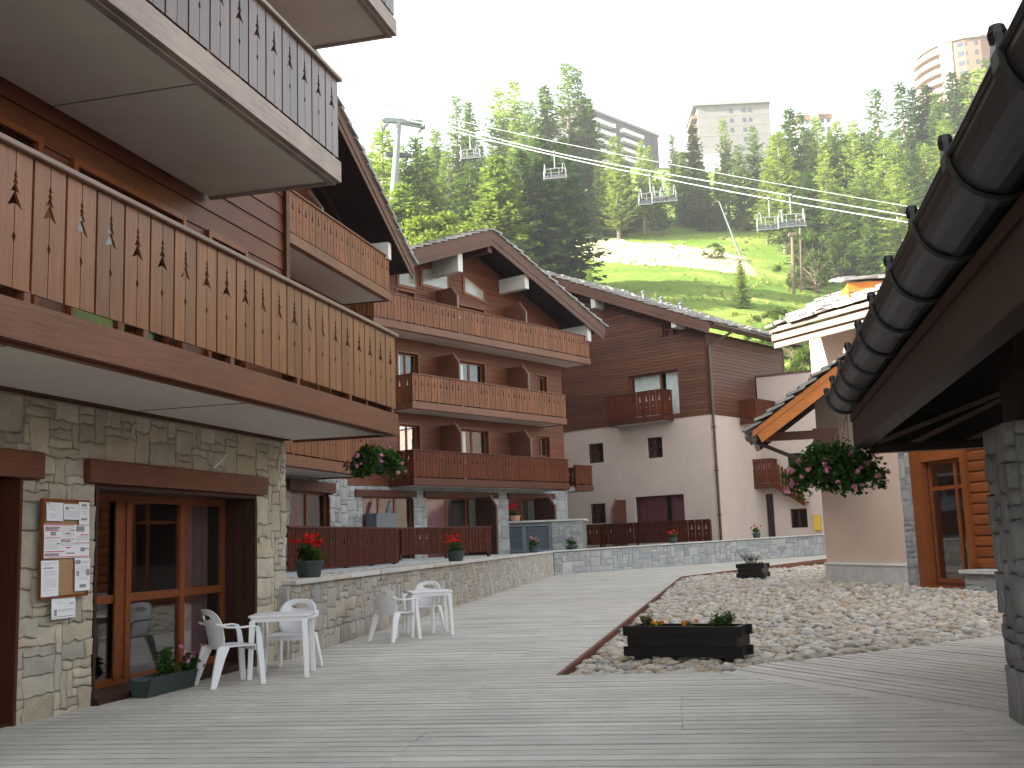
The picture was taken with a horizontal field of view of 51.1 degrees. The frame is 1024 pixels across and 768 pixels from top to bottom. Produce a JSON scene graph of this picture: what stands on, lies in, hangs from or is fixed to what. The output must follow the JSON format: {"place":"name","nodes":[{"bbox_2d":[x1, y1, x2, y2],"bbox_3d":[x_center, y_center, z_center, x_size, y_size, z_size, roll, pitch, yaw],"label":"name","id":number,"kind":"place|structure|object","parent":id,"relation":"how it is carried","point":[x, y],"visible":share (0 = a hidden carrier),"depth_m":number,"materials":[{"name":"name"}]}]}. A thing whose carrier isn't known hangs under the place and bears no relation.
{"place":"outdoors","nodes":[
{"label":"outdoors","id":0,"kind":"place"},
{"bbox_2d":[130,553,521,661],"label":"terrace ground","id":1,"kind":"structure","parent":0,"point":[291,574],"depth_m":29.96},
{"bbox_2d":[285,526,399,572],"bbox_3d":[-4.266,4.324,27.767,0.225,1.220,7.240,-4,-9,14],"label":"terrace fence","id":2,"kind":"object","parent":1,"relation":"on","point":[344,550],"visible":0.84,"depth_m":27.70,"materials":[{"name":"brown wood"}]},
{"bbox_2d":[284,50,418,554],"bbox_3d":[-13.795,-5.115,45.600,21.616,26.400,59.535,-2,-8,0],"label":"chalet","id":3,"kind":"object","parent":1,"relation":"on","point":[349,245],"visible":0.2,"depth_m":29.68,"materials":[{"name":"wood"}]},
{"bbox_2d":[290,491,325,544],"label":"window","id":4,"kind":"structure","parent":3,"relation":"in","point":[305,508],"depth_m":30.28,"materials":[{"name":"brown wood"}]},
{"bbox_2d":[398,526,491,560],"bbox_3d":[-2.427,5.956,40.138,0.225,1.180,5.040,-9,-11,38],"label":"terrace fence","id":5,"kind":"object","parent":1,"relation":"on","point":[408,545],"visible":0.95,"depth_m":39.73,"materials":[{"name":"brown wood"}]},
{"bbox_2d":[345,228,608,558],"bbox_3d":[-5.689,1.183,50.852,13.142,14.919,18.082,-9,-11,38],"label":"chalet","id":6,"kind":"object","parent":1,"relation":"on","point":[488,325],"visible":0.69,"depth_m":47.55,"materials":[{"name":"wood"}]},
{"bbox_2d":[362,497,411,558],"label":"window","id":7,"kind":"structure","parent":6,"relation":"in","point":[400,506],"depth_m":44.51,"materials":[{"name":"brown wood"}]},
{"bbox_2d":[398,422,421,478],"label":"window","id":8,"kind":"structure","parent":6,"relation":"in","point":[407,435],"depth_m":45.28,"materials":[{"name":"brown wood"}]},
{"bbox_2d":[426,498,485,557],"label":"window","id":9,"kind":"structure","parent":6,"relation":"in","point":[441,512],"depth_m":47.25,"materials":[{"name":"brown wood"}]},
{"bbox_2d":[459,427,490,479],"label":"window","id":10,"kind":"structure","parent":6,"relation":"in","point":[473,442],"depth_m":48.92,"materials":[{"name":"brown wood"}]},
{"bbox_2d":[508,518,587,553],"bbox_3d":[1.254,7.111,49.609,4.450,1.540,1.730,-4,-9,10],"label":"louvred enclosure","id":11,"kind":"object","parent":1,"relation":"on","point":[560,531],"visible":0.69,"depth_m":48.79,"materials":[{"name":"grey stone"}]},
{"bbox_2d":[601,519,711,546],"bbox_3d":[7.449,7.846,55.912,6.840,1.300,0.225,-10,-11,41],"label":"terrace fence","id":12,"kind":"object","parent":1,"relation":"on","point":[634,537],"visible":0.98,"depth_m":55.79,"materials":[{"name":"brown wood"}]},
{"bbox_2d":[544,270,805,547],"bbox_3d":[4.726,1.910,67.333,25.605,17.587,11.286,-10,-11,42],"label":"chalet","id":13,"kind":"object","parent":1,"relation":"on","point":[665,406],"visible":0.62,"depth_m":58.77,"materials":[{"name":"paint"}]},
{"bbox_2d":[628,369,680,417],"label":"window","id":14,"kind":"structure","parent":13,"relation":"in","point":[667,379],"depth_m":59.19,"materials":[{"name":"white wood"}]},
{"bbox_2d":[636,494,684,542],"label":"window","id":15,"kind":"structure","parent":13,"relation":"in","point":[664,507],"depth_m":58.46,"materials":[{"name":"purple wood"}]},
{"bbox_2d":[366,500,396,542],"bbox_3d":[-5.139,5.771,42.343,0.640,2.366,1.171,-9,-11,38],"label":"storage box","id":16,"kind":"object","parent":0,"point":[387,519],"visible":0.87,"depth_m":42.09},
{"bbox_2d":[317,0,1021,171],"label":"sky","id":17,"kind":"structure","parent":0,"point":[643,63],"materials":[{"name":"white"}]},
{"bbox_2d":[520,167,896,371],"bbox_3d":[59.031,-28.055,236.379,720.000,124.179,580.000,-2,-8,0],"label":"ground","id":18,"kind":"structure","parent":0,"point":[632,277],"depth_m":155.69,"materials":[{"name":"green plant"}]},
{"bbox_2d":[0,0,398,727],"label":"chalet","id":19,"kind":"object","parent":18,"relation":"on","point":[168,362],"visible":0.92,"depth_m":10.93,"materials":[{"name":"wood"}]},
{"bbox_2d":[0,478,22,727],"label":"door","id":20,"kind":"structure","parent":19,"relation":"in","point":[11,490],"depth_m":9.67,"materials":[{"name":"brown wood"}]},
{"bbox_2d":[0,115,43,305],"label":"window","id":21,"kind":"structure","parent":19,"relation":"in","point":[38,141],"depth_m":10.12,"materials":[{"name":"brown wood"}]},
{"bbox_2d":[51,597,74,619],"bbox_3d":[-4.266,2.109,10.182,0.013,0.235,0.350,-4,-9,14],"label":"paper notice","id":22,"kind":"object","parent":19,"relation":"attached to","point":[64,607],"visible":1,"depth_m":10.17,"materials":[{"name":"white"}]},
{"bbox_2d":[38,498,89,599],"bbox_3d":[-4.287,1.573,10.258,0.030,0.930,0.700,-4,-9,14],"label":"notice board","id":23,"kind":"object","parent":19,"relation":"attached to","point":[66,587],"visible":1,"depth_m":10.20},
{"bbox_2d":[41,560,58,596],"bbox_3d":[-4.314,1.816,9.989,0.012,0.332,0.250,-4,-9,14],"label":"paper notice","id":24,"kind":"object","parent":23,"relation":"attached to","point":[49,578],"visible":1,"depth_m":9.99,"materials":[{"name":"grey"}]},
{"bbox_2d":[44,524,88,558],"bbox_3d":[-4.266,1.507,10.267,0.013,0.317,0.675,-4,-9,14],"label":"paper notice","id":25,"kind":"object","parent":23,"relation":"attached to","point":[66,540],"visible":1,"depth_m":10.25,"materials":[{"name":"white"}]},
{"bbox_2d":[75,558,89,590],"bbox_3d":[-4.196,1.857,10.451,0.012,0.317,0.233,-4,-9,14],"label":"paper notice","id":26,"kind":"object","parent":23,"relation":"attached to","point":[82,574],"visible":1,"depth_m":10.45,"materials":[{"name":"grey"}]},
{"bbox_2d":[66,157,186,349],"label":"window","id":27,"kind":"structure","parent":19,"relation":"in","point":[76,164],"depth_m":12.08,"materials":[{"name":"brown wood"}]},
{"bbox_2d":[95,493,225,689],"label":"glass door","id":28,"kind":"structure","parent":19,"relation":"in","point":[161,560],"depth_m":14.07,"materials":[{"name":"brown wood"}]},
{"bbox_2d":[342,436,409,480],"bbox_3d":[-1.847,1.001,14.521,0.920,0.657,0.913,-2,-8,0],"label":"hanging basket","id":29,"kind":"object","parent":19,"relation":"hanging from","point":[370,461],"visible":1,"depth_m":14.36,"materials":[{"name":"green plant"}]},
{"bbox_2d":[367,121,413,211],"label":"larch","id":30,"kind":"object","parent":18,"relation":"on","point":[384,183],"visible":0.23,"depth_m":140.37,"materials":[{"name":"plant"}]},
{"bbox_2d":[381,95,425,207],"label":"lift pylon","id":31,"kind":"object","parent":18,"relation":"on","point":[396,154],"visible":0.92,"depth_m":135.99,"materials":[{"name":"metal"}]},
{"bbox_2d":[386,182,427,244],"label":"young conifer","id":32,"kind":"object","parent":18,"relation":"on","point":[401,213],"visible":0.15,"depth_m":123.64,"materials":[{"name":"plant"}]},
{"bbox_2d":[400,212,443,244],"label":"leafy tree","id":33,"kind":"object","parent":18,"relation":"on","point":[419,224],"visible":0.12,"depth_m":115.02,"materials":[{"name":"green plant"}]},
{"bbox_2d":[398,135,447,230],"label":"spruce","id":34,"kind":"object","parent":18,"relation":"on","point":[417,166],"visible":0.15,"depth_m":141.73,"materials":[{"name":"plant"}]},
{"bbox_2d":[407,167,460,235],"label":"larch","id":35,"kind":"object","parent":18,"relation":"on","point":[430,206],"visible":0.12,"depth_m":140.22,"materials":[{"name":"plant"}]},
{"bbox_2d":[414,207,466,244],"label":"leafy tree","id":36,"kind":"object","parent":18,"relation":"on","point":[443,220],"visible":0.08,"depth_m":116.06,"materials":[{"name":"green plant"}]},
{"bbox_2d":[436,150,468,227],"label":"larch","id":37,"kind":"object","parent":18,"relation":"on","point":[447,180],"visible":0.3,"depth_m":185.79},
{"bbox_2d":[443,95,466,184],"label":"spruce","id":38,"kind":"object","parent":18,"relation":"on","point":[457,111],"visible":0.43,"depth_m":201.99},
{"bbox_2d":[443,162,485,228],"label":"spruce","id":39,"kind":"object","parent":18,"relation":"on","point":[467,190],"visible":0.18,"depth_m":138.44,"materials":[{"name":"plant"}]},
{"bbox_2d":[454,100,488,213],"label":"spruce","id":40,"kind":"object","parent":18,"relation":"on","point":[464,143],"visible":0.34,"depth_m":199.29,"materials":[{"name":"plant"}]},
{"bbox_2d":[478,86,517,169],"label":"larch","id":41,"kind":"object","parent":18,"relation":"on","point":[498,104],"visible":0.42,"depth_m":203.58,"materials":[{"name":"plant"}]},
{"bbox_2d":[457,155,555,270],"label":"young conifer","id":42,"kind":"object","parent":18,"relation":"on","point":[497,212],"visible":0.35,"depth_m":129.19,"materials":[{"name":"plant"}]},
{"bbox_2d":[491,80,530,169],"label":"larch","id":43,"kind":"object","parent":18,"relation":"on","point":[514,112],"visible":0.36,"depth_m":201.98,"materials":[{"name":"plant"}]},
{"bbox_2d":[509,150,553,269],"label":"spruce","id":44,"kind":"object","parent":18,"relation":"on","point":[520,175],"visible":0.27,"depth_m":139.37,"materials":[{"name":"plant"}]},
{"bbox_2d":[511,100,552,200],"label":"spruce","id":45,"kind":"object","parent":18,"relation":"on","point":[533,133],"visible":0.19,"depth_m":195.00,"materials":[{"name":"plant"}]},
{"bbox_2d":[531,84,563,184],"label":"spruce","id":46,"kind":"object","parent":18,"relation":"on","point":[546,121],"visible":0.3,"depth_m":197.66,"materials":[{"name":"plant"}]},
{"bbox_2d":[516,134,596,274],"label":"spruce","id":47,"kind":"object","parent":18,"relation":"on","point":[539,183],"visible":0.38,"depth_m":140.07,"materials":[{"name":"plant"}]},
{"bbox_2d":[525,139,611,283],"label":"spruce","id":48,"kind":"object","parent":18,"relation":"on","point":[569,241],"visible":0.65,"depth_m":139.19,"materials":[{"name":"plant"}]},
{"bbox_2d":[548,63,605,175],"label":"spruce","id":49,"kind":"object","parent":18,"relation":"on","point":[565,111],"visible":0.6,"depth_m":202.11,"materials":[{"name":"plant"}]},
{"bbox_2d":[575,97,615,218],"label":"spruce","id":50,"kind":"object","parent":18,"relation":"on","point":[589,133],"visible":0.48,"depth_m":200.84,"materials":[{"name":"plant"}]},
{"bbox_2d":[587,156,612,237],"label":"spruce","id":51,"kind":"object","parent":18,"relation":"on","point":[599,191],"visible":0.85,"depth_m":188.18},
{"bbox_2d":[542,104,659,167],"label":"apartment block","id":52,"kind":"structure","parent":18,"relation":"on","point":[629,135],"depth_m":324.06,"materials":[{"name":"white paint"}]},
{"bbox_2d":[596,135,638,238],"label":"larch","id":53,"kind":"object","parent":18,"relation":"on","point":[617,223],"visible":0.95,"depth_m":185.98,"materials":[{"name":"plant"}]},
{"bbox_2d":[632,140,653,233],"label":"larch","id":54,"kind":"object","parent":18,"relation":"on","point":[644,213],"visible":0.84,"depth_m":190.83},
{"bbox_2d":[647,179,676,236],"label":"spruce","id":55,"kind":"object","parent":18,"relation":"on","point":[661,225],"visible":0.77,"depth_m":187.84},
{"bbox_2d":[576,236,757,275],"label":"dirt path","id":56,"kind":"structure","parent":18,"relation":"on","point":[636,249],"depth_m":170.57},
{"bbox_2d":[670,152,698,227],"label":"spruce","id":57,"kind":"object","parent":18,"relation":"on","point":[681,208],"visible":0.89,"depth_m":196.66,"materials":[{"name":"plant"}]},
{"bbox_2d":[681,124,712,217],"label":"spruce","id":58,"kind":"object","parent":18,"relation":"on","point":[693,144],"visible":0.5,"depth_m":205.90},
{"bbox_2d":[690,165,721,231],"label":"spruce","id":59,"kind":"object","parent":18,"relation":"on","point":[704,219],"visible":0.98,"depth_m":192.23,"materials":[{"name":"plant"}]},
{"bbox_2d":[708,167,732,231],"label":"spruce","id":60,"kind":"object","parent":18,"relation":"on","point":[721,225],"visible":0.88,"depth_m":192.18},
{"bbox_2d":[713,117,735,218],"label":"larch","id":61,"kind":"object","parent":18,"relation":"on","point":[724,156],"visible":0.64,"depth_m":207.95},
{"bbox_2d":[685,100,771,171],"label":"apartment block","id":62,"kind":"structure","parent":18,"relation":"on","point":[739,117],"depth_m":312.81,"materials":[{"name":"concrete"}]},
{"bbox_2d":[731,260,753,308],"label":"young conifer","id":63,"kind":"object","parent":18,"relation":"on","point":[741,293],"visible":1,"depth_m":130.76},
{"bbox_2d":[724,144,762,223],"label":"spruce","id":64,"kind":"object","parent":18,"relation":"on","point":[738,203],"visible":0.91,"depth_m":200.92,"materials":[{"name":"plant"}]},
{"bbox_2d":[742,125,771,217],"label":"spruce","id":65,"kind":"object","parent":18,"relation":"on","point":[753,161],"visible":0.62,"depth_m":203.31,"materials":[{"name":"plant"}]},
{"bbox_2d":[746,129,818,253],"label":"larch","id":66,"kind":"object","parent":18,"relation":"on","point":[783,173],"visible":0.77,"depth_m":175.66,"materials":[{"name":"plant"}]},
{"bbox_2d":[770,107,816,235],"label":"spruce","id":67,"kind":"object","parent":18,"relation":"on","point":[795,142],"visible":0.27,"depth_m":187.12,"materials":[{"name":"plant"}]},
{"bbox_2d":[779,173,840,273],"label":"spruce","id":68,"kind":"object","parent":18,"relation":"on","point":[812,224],"visible":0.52,"depth_m":162.64,"materials":[{"name":"plant"}]},
{"bbox_2d":[791,104,832,148],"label":"apartment block","id":69,"kind":"structure","parent":18,"relation":"on","point":[826,118],"depth_m":355.64,"materials":[{"name":"white paint"}]},
{"bbox_2d":[772,229,852,293],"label":"shrub","id":70,"kind":"object","parent":18,"relation":"on","point":[816,270],"visible":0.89,"depth_m":151.38,"materials":[{"name":"green plant"}]},
{"bbox_2d":[803,115,839,207],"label":"larch","id":71,"kind":"object","parent":18,"relation":"on","point":[818,151],"visible":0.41,"depth_m":187.41,"materials":[{"name":"plant"}]},
{"bbox_2d":[812,153,856,254],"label":"larch","id":72,"kind":"object","parent":18,"relation":"on","point":[827,174],"visible":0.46,"depth_m":171.86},
{"bbox_2d":[817,185,862,283],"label":"spruce","id":73,"kind":"object","parent":18,"relation":"on","point":[834,222],"visible":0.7,"depth_m":160.11,"materials":[{"name":"plant"}]},
{"bbox_2d":[832,132,860,239],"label":"spruce","id":74,"kind":"object","parent":18,"relation":"on","point":[842,163],"visible":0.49,"depth_m":185.35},
{"bbox_2d":[835,119,881,239],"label":"larch","id":75,"kind":"object","parent":18,"relation":"on","point":[854,145],"visible":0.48,"depth_m":184.72,"materials":[{"name":"plant"}]},
{"bbox_2d":[843,155,889,253],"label":"larch","id":76,"kind":"object","parent":18,"relation":"on","point":[863,187],"visible":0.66,"depth_m":173.46,"materials":[{"name":"plant"}]},
{"bbox_2d":[854,198,884,281],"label":"spruce","id":77,"kind":"object","parent":18,"relation":"on","point":[867,244],"visible":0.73,"depth_m":153.98,"materials":[{"name":"plant"}]},
{"bbox_2d":[857,88,911,180],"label":"spruce","id":78,"kind":"object","parent":18,"relation":"on","point":[876,128],"visible":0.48,"depth_m":198.61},
{"bbox_2d":[855,138,921,249],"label":"larch","id":79,"kind":"object","parent":18,"relation":"on","point":[883,163],"visible":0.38,"depth_m":177.90,"materials":[{"name":"plant"}]},
{"bbox_2d":[872,165,916,261],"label":"larch","id":80,"kind":"object","parent":18,"relation":"on","point":[901,228],"visible":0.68,"depth_m":166.90,"materials":[{"name":"plant"}]},
{"bbox_2d":[886,81,921,189],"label":"spruce","id":81,"kind":"object","parent":18,"relation":"on","point":[903,128],"visible":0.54,"depth_m":204.97,"materials":[{"name":"plant"}]},
{"bbox_2d":[895,149,926,237],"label":"spruce","id":82,"kind":"object","parent":18,"relation":"on","point":[908,178],"visible":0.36,"depth_m":173.96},
{"bbox_2d":[915,143,938,202],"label":"larch","id":83,"kind":"object","parent":18,"relation":"on","point":[928,177],"visible":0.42,"depth_m":178.41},
{"bbox_2d":[907,83,951,170],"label":"spruce","id":84,"kind":"object","parent":18,"relation":"on","point":[924,110],"visible":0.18,"depth_m":206.73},
{"bbox_2d":[923,92,955,174],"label":"spruce","id":85,"kind":"object","parent":18,"relation":"on","point":[935,106],"visible":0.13,"depth_m":202.95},
{"bbox_2d":[912,34,989,127],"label":"apartment block","id":86,"kind":"structure","parent":18,"relation":"on","point":[933,65],"depth_m":319.82,"materials":[{"name":"concrete"}]},
{"bbox_2d":[938,71,965,137],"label":"spruce","id":87,"kind":"object","parent":18,"relation":"on","point":[950,93],"visible":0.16,"depth_m":221.79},
{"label":"deck base","id":88,"kind":"structure","parent":0,"visible":0},
{"bbox_2d":[0,555,1023,767],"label":"deck","id":89,"kind":"structure","parent":88,"relation":"on","point":[484,686],"depth_m":9.12,"materials":[{"name":"grey wood"}]},
{"bbox_2d":[129,643,206,697],"bbox_3d":[-3.697,3.081,11.654,0.331,0.498,1.182,-4,-9,15],"label":"flower trough","id":90,"kind":"object","parent":89,"relation":"on","point":[168,677],"visible":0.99,"depth_m":11.46,"materials":[{"name":"plastic"}]},
{"bbox_2d":[195,609,265,689],"bbox_3d":[-3.187,2.943,12.029,0.642,0.845,0.614,4,-11,-38],"label":"garden chair","id":91,"kind":"object","parent":89,"relation":"on","point":[214,625],"visible":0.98,"depth_m":11.94,"materials":[{"name":"white plastic"}]},
{"bbox_2d":[247,611,315,680],"bbox_3d":[-2.721,3.085,12.679,0.702,0.722,0.702,-1,-8,-4],"label":"garden table","id":92,"kind":"object","parent":89,"relation":"on","point":[306,618],"visible":0.92,"depth_m":12.40,"materials":[{"name":"white plastic"}]},
{"bbox_2d":[264,599,322,672],"bbox_3d":[-2.727,3.123,13.347,0.614,0.845,0.642,-3,-9,6],"label":"garden chair","id":93,"kind":"object","parent":89,"relation":"on","point":[290,630],"visible":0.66,"depth_m":13.52,"materials":[{"name":"white plastic"}]},
{"bbox_2d":[367,587,421,642],"bbox_3d":[-1.868,3.623,16.921,0.614,0.845,0.642,-9,-11,39],"label":"garden chair","id":94,"kind":"object","parent":89,"relation":"on","point":[386,603],"visible":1,"depth_m":16.80,"materials":[{"name":"white plastic"}]},
{"bbox_2d":[277,551,554,659],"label":"stone wall","id":95,"kind":"structure","parent":89,"relation":"on","point":[345,603],"depth_m":19.48,"materials":[{"name":"stone"}]},
{"bbox_2d":[289,533,327,577],"bbox_3d":[-3.057,2.590,16.216,0.500,0.672,0.520,6,-11,-42],"label":"flower pot","id":96,"kind":"object","parent":95,"relation":"on","point":[311,565],"visible":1,"depth_m":16.12,"materials":[{"name":"plastic"}]},
{"bbox_2d":[402,581,444,633],"bbox_3d":[-1.516,3.834,18.420,0.614,0.845,0.642,-4,-9,16],"label":"garden chair","id":97,"kind":"object","parent":89,"relation":"on","point":[426,603],"visible":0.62,"depth_m":18.52,"materials":[{"name":"white plastic"}]},
{"bbox_2d":[406,589,453,637],"bbox_3d":[-1.365,3.787,17.723,0.702,0.722,0.702,0,-9,-12],"label":"garden table","id":98,"kind":"object","parent":89,"relation":"on","point":[444,593],"visible":0.98,"depth_m":17.49,"materials":[{"name":"white plastic"}]},
{"bbox_2d":[553,534,825,574],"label":"stone wall","id":99,"kind":"structure","parent":89,"relation":"on","point":[586,560],"depth_m":50.95,"materials":[{"name":"stone"}]},
{"bbox_2d":[556,559,826,674],"bbox_3d":[10.279,6.860,39.876,7.086,0.666,59.593,-6,-9,25],"label":"deck edge","id":100,"kind":"object","parent":89,"relation":"attached to","point":[587,654],"visible":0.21,"depth_m":19.22,"materials":[{"name":"wood"}]},
{"bbox_2d":[752,369,823,536],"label":"building","id":101,"kind":"structure","parent":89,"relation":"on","point":[787,515],"depth_m":58.93,"materials":[{"name":"beige paint"}]},
{"bbox_2d":[733,636,1008,715],"bbox_3d":[9.184,2.171,6.857,13.800,0.032,26.700,-2,-8,0],"label":"deck section","id":102,"kind":"object","parent":89,"relation":"attached to","point":[968,674],"visible":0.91,"depth_m":10.99,"materials":[{"name":"grey wood"}]},
{"bbox_2d":[720,671,1014,720],"bbox_3d":[6.172,1.663,2.707,0.130,0.031,19.532,2,-9,-24],"label":"deck seam","id":103,"kind":"object","parent":102,"relation":"on","point":[881,697],"visible":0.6,"depth_m":9.41,"materials":[{"name":"grey wood"}]},
{"bbox_2d":[823,0,1023,724],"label":"timber shelter","id":104,"kind":"object","parent":89,"relation":"on","point":[933,360],"visible":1,"depth_m":6.76,"materials":[{"name":"brown wood"}]},
{"bbox_2d":[778,414,890,501],"bbox_3d":[3.774,0.839,12.561,1.329,1.054,1.246,-2,-8,0],"label":"hanging basket","id":105,"kind":"object","parent":104,"relation":"hanging from","point":[835,467],"visible":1,"depth_m":12.34,"materials":[{"name":"green plant"}]},
{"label":"yard paving","id":106,"kind":"structure","parent":0,"visible":0},
{"bbox_2d":[569,564,1004,674],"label":"pebbles","id":107,"kind":"object","parent":106,"relation":"on","point":[800,613],"visible":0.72,"depth_m":19.00,"materials":[{"name":"gravel"}]},
{"bbox_2d":[622,610,753,662],"bbox_3d":[2.174,3.149,13.270,1.530,0.661,0.568,-7,-10,28],"label":"planter box","id":108,"kind":"object","parent":107,"relation":"on","point":[648,637],"visible":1,"depth_m":13.07,"materials":[{"name":"black wood"}]},
{"bbox_2d":[764,274,997,592],"bbox_3d":[11.590,0.105,24.416,7.686,9.449,20.820,-2,-8,0],"label":"chalet","id":109,"kind":"object","parent":106,"relation":"on","point":[922,520],"visible":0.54,"depth_m":29.11,"materials":[{"name":"paint"}]},
{"bbox_2d":[741,348,845,459],"bbox_3d":[9.007,0.841,32.495,3.954,3.668,5.164,-4,-9,14],"label":"entrance canopy","id":110,"kind":"object","parent":109,"relation":"attached to","point":[778,419],"visible":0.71,"depth_m":30.34,"materials":[{"name":"wood"}]},
{"bbox_2d":[927,458,968,582],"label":"glazed door","id":111,"kind":"structure","parent":109,"relation":"in","point":[950,487],"depth_m":27.67,"materials":[{"name":"orange"}]},
{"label":"gravel bed","id":112,"kind":"structure","parent":106,"relation":"on","visible":0},
{"bbox_2d":[736,553,769,579],"bbox_3d":[8.177,6.180,36.344,0.960,0.989,0.858,-7,-10,28],"label":"planter box","id":113,"kind":"object","parent":112,"relation":"on","point":[752,569],"visible":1,"depth_m":36.08,"materials":[{"name":"black wood"}]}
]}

